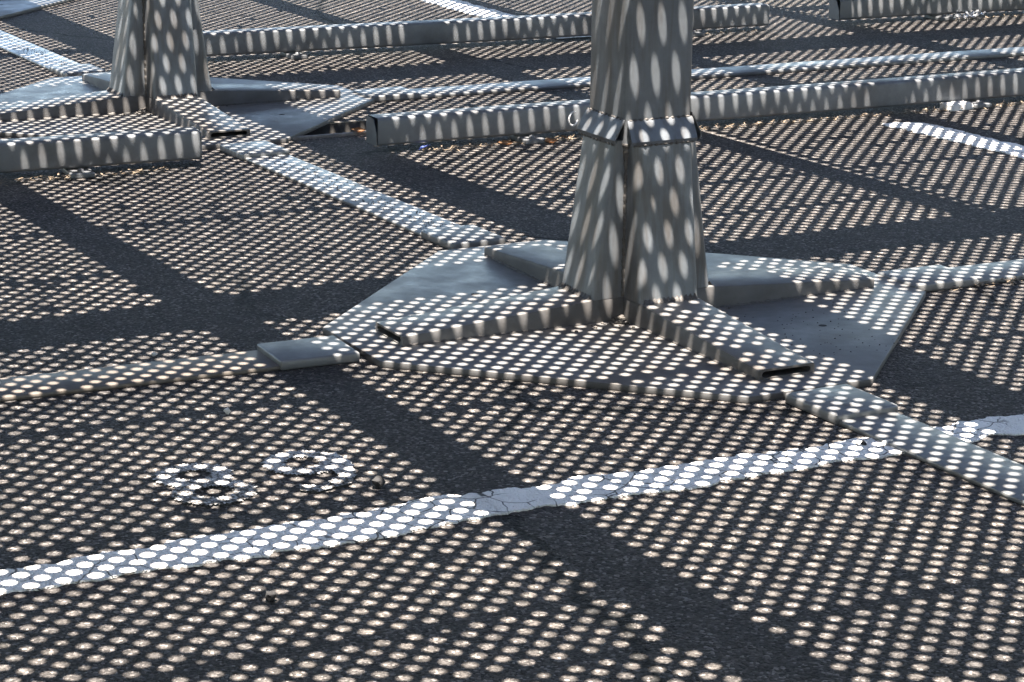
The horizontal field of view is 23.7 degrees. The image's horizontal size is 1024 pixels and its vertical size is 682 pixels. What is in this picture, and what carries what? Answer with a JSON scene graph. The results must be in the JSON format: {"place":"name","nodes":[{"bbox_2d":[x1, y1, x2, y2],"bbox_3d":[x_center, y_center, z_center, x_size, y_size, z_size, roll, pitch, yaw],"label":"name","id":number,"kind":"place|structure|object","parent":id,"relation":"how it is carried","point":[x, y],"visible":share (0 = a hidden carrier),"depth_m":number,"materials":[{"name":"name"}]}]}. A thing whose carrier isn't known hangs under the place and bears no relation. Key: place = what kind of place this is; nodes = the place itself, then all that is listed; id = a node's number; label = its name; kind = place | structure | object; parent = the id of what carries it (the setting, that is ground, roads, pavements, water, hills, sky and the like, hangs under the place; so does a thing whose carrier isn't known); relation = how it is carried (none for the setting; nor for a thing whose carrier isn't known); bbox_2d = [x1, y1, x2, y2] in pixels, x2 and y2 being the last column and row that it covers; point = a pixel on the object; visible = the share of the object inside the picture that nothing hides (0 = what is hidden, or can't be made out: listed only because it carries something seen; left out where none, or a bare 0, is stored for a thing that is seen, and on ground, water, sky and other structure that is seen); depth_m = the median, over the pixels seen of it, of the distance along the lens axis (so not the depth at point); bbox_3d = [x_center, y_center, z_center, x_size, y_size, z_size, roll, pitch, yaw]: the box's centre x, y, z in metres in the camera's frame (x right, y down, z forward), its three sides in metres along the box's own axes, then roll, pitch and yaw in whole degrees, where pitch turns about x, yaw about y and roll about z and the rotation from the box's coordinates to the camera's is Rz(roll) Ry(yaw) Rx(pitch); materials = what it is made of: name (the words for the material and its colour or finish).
{"place":"outdoors","nodes":[
{"label":"outdoors","id":0,"kind":"place"},
{"bbox_2d":[0,0,1023,681],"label":"ground","id":1,"kind":"structure","parent":0,"point":[668,586],"depth_m":5.09,"materials":[{"name":"black asphalt"}]},
{"bbox_2d":[0,0,74,19],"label":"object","id":2,"kind":"structure","parent":1,"relation":"on","point":[10,8],"depth_m":11.16,"materials":[{"name":"paint"}]},
{"bbox_2d":[0,30,105,76],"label":"painted line","id":3,"kind":"object","parent":1,"relation":"on","point":[71,68],"visible":0.95,"depth_m":9.69,"materials":[{"name":"white paint"}]},
{"bbox_2d":[0,127,201,178],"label":"wheel stop","id":4,"kind":"object","parent":1,"relation":"on","point":[74,156],"visible":1,"depth_m":7.52,"materials":[{"name":"concrete"}]},
{"bbox_2d":[0,336,359,401],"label":"steel strip","id":5,"kind":"object","parent":1,"relation":"on","point":[300,353],"visible":1,"depth_m":5.41,"materials":[{"name":"grey metal"}]},
{"bbox_2d":[0,0,374,149],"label":"canopy column","id":6,"kind":"structure","parent":1,"relation":"on","point":[158,76],"depth_m":8.46,"materials":[{"name":"metal"}]},
{"bbox_2d":[151,463,257,504],"bbox_3d":[-0.588,0.272,4.666,0.171,0.001,0.271,-7,17,-27],"label":"painted number","id":7,"kind":"object","parent":1,"relation":"on","point":[184,488],"visible":1,"depth_m":4.66,"materials":[{"name":"paint"}]},
{"bbox_2d":[223,407,230,413],"bbox_3d":[-0.599,0.147,5.118,0.016,0.014,0.013,-5,16,-19],"label":"stone","id":8,"kind":"object","parent":1,"relation":"on","point":[227,410],"visible":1,"depth_m":5.11,"materials":[{"name":"grey stone"}]},
{"bbox_2d":[265,590,276,601],"bbox_3d":[-0.405,0.428,4.087,0.020,0.020,0.020,5,16,14],"label":"stone","id":9,"kind":"object","parent":1,"relation":"on","point":[270,596],"visible":1,"depth_m":4.08,"materials":[{"name":"grey stone"}]},
{"bbox_2d":[261,449,356,491],"bbox_3d":[-0.387,0.250,4.758,0.169,0.001,0.264,-7,17,-27],"label":"painted number","id":10,"kind":"object","parent":1,"relation":"on","point":[340,465],"visible":1,"depth_m":4.77,"materials":[{"name":"paint"}]},
{"bbox_2d":[293,131,365,139],"bbox_3d":[-0.645,-0.662,8.177,0.970,0.059,0.023,-7,17,-27],"label":"kerb edge","id":11,"kind":"object","parent":1,"relation":"on","point":[327,135],"visible":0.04,"depth_m":8.18,"materials":[{"name":"concrete"}]},
{"bbox_2d":[303,121,365,135],"bbox_3d":[-0.703,-0.634,8.297,0.970,0.160,0.220,-7,17,-27],"label":"drain pit","id":12,"kind":"object","parent":1,"relation":"in","point":[342,127],"depth_m":8.45,"materials":[{"name":"black metal"}]},
{"bbox_2d":[351,128,364,131],"bbox_3d":[-0.519,-0.710,8.222,0.055,0.010,0.034,5,21,5],"label":"dry leaf","id":13,"kind":"object","parent":1,"relation":"on","point":[358,129],"visible":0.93,"depth_m":8.23,"materials":[{"name":"orange plant"}]},
{"bbox_2d":[220,140,504,249],"bbox_3d":[-0.483,-0.449,7.283,0.164,0.024,1.601,-8,17,-29],"label":"steel strip","id":14,"kind":"object","parent":1,"relation":"on","point":[455,236],"visible":0.97,"depth_m":7.19,"materials":[{"name":"grey metal"}]},
{"bbox_2d":[371,475,385,487],"bbox_3d":[-0.256,0.270,4.665,0.030,0.024,0.027,-7,17,-25],"label":"stone","id":15,"kind":"object","parent":1,"relation":"on","point":[378,481],"visible":1,"depth_m":4.66,"materials":[{"name":"grey stone"}]},
{"bbox_2d":[203,3,769,59],"bbox_3d":[-0.126,-1.291,10.203,2.770,0.114,0.147,-6,17,-24],"label":"wheel stop","id":16,"kind":"object","parent":1,"relation":"on","point":[291,43],"visible":0.78,"depth_m":10.09,"materials":[{"name":"concrete"}]},
{"bbox_2d":[421,0,590,38],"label":"painted line","id":17,"kind":"object","parent":1,"relation":"on","point":[467,8],"visible":0.48,"depth_m":11.33,"materials":[{"name":"paint"}]},
{"bbox_2d":[498,140,513,144],"bbox_3d":[-0.022,-0.655,8.075,0.055,0.010,0.034,2,21,-6],"label":"dry leaf","id":18,"kind":"object","parent":1,"relation":"on","point":[504,142],"visible":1,"depth_m":8.08,"materials":[{"name":"brown plant"}]},
{"bbox_2d":[0,34,1013,670],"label":"loose grit","id":19,"kind":"object","parent":1,"relation":"on","point":[414,234],"visible":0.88,"depth_m":6.54,"materials":[{"name":"grey gravel"}]},
{"bbox_2d":[0,414,1023,594],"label":"painted line","id":20,"kind":"object","parent":1,"relation":"on","point":[410,516],"visible":1,"depth_m":4.53,"materials":[{"name":"paint"}]},
{"bbox_2d":[882,439,892,444],"bbox_3d":[0.764,0.207,4.960,0.028,0.014,0.016,-7,17,-25],"label":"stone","id":21,"kind":"object","parent":20,"relation":"on","point":[884,442],"visible":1,"depth_m":4.95,"materials":[{"name":"white stone"}]},
{"bbox_2d":[0,14,1023,289],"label":"leaf litter","id":22,"kind":"object","parent":1,"relation":"on","point":[582,136],"visible":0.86,"depth_m":8.16,"materials":[{"name":"brown plant"}]},
{"bbox_2d":[544,138,558,142],"bbox_3d":[0.132,-0.665,8.115,0.060,0.011,0.037,-6,22,-34],"label":"dry leaf","id":23,"kind":"object","parent":1,"relation":"on","point":[550,140],"visible":1,"depth_m":8.12,"materials":[{"name":"brown plant"}]},
{"bbox_2d":[323,0,925,403],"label":"canopy column","id":24,"kind":"structure","parent":1,"relation":"on","point":[630,285],"depth_m":5.75,"materials":[{"name":"metal"}]},
{"bbox_2d":[353,47,1023,101],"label":"steel strip","id":25,"kind":"object","parent":1,"relation":"on","point":[389,94],"visible":0.92,"depth_m":9.56,"materials":[{"name":"grey metal"}]},
{"bbox_2d":[366,68,1023,145],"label":"wheel stop","id":26,"kind":"object","parent":1,"relation":"on","point":[523,123],"visible":0.9,"depth_m":8.48,"materials":[{"name":"concrete"}]},
{"bbox_2d":[785,384,1023,505],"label":"steel strip","id":27,"kind":"object","parent":1,"relation":"on","point":[859,411],"visible":1,"depth_m":4.99,"materials":[{"name":"grey metal"}]},
{"bbox_2d":[828,0,1023,20],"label":"wheel stop","id":28,"kind":"object","parent":1,"relation":"on","point":[937,10],"visible":1,"depth_m":11.12,"materials":[{"name":"concrete"}]},
{"bbox_2d":[878,259,1023,291],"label":"steel strip","id":29,"kind":"object","parent":1,"relation":"on","point":[932,278],"visible":0.98,"depth_m":6.31,"materials":[{"name":"grey metal"}]},
{"bbox_2d":[881,122,1023,158],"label":"painted line","id":30,"kind":"object","parent":1,"relation":"on","point":[967,138],"visible":1,"depth_m":8.29,"materials":[{"name":"paint"}]},
{"bbox_2d":[939,100,973,111],"bbox_3d":[1.617,-0.854,8.857,0.114,0.028,0.064,-10,18,-33],"label":"broken block","id":31,"kind":"object","parent":1,"relation":"on","point":[958,105],"depth_m":8.84,"materials":[{"name":"white concrete"}]},
{"bbox_2d":[950,10,985,17],"bbox_3d":[2.091,-1.503,11.189,0.172,0.033,0.084,-7,17,-27],"label":"plastic wrap","id":32,"kind":"object","parent":1,"relation":"on","point":[965,14],"visible":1,"depth_m":11.18,"materials":[{"name":"white plastic"}]}
]}

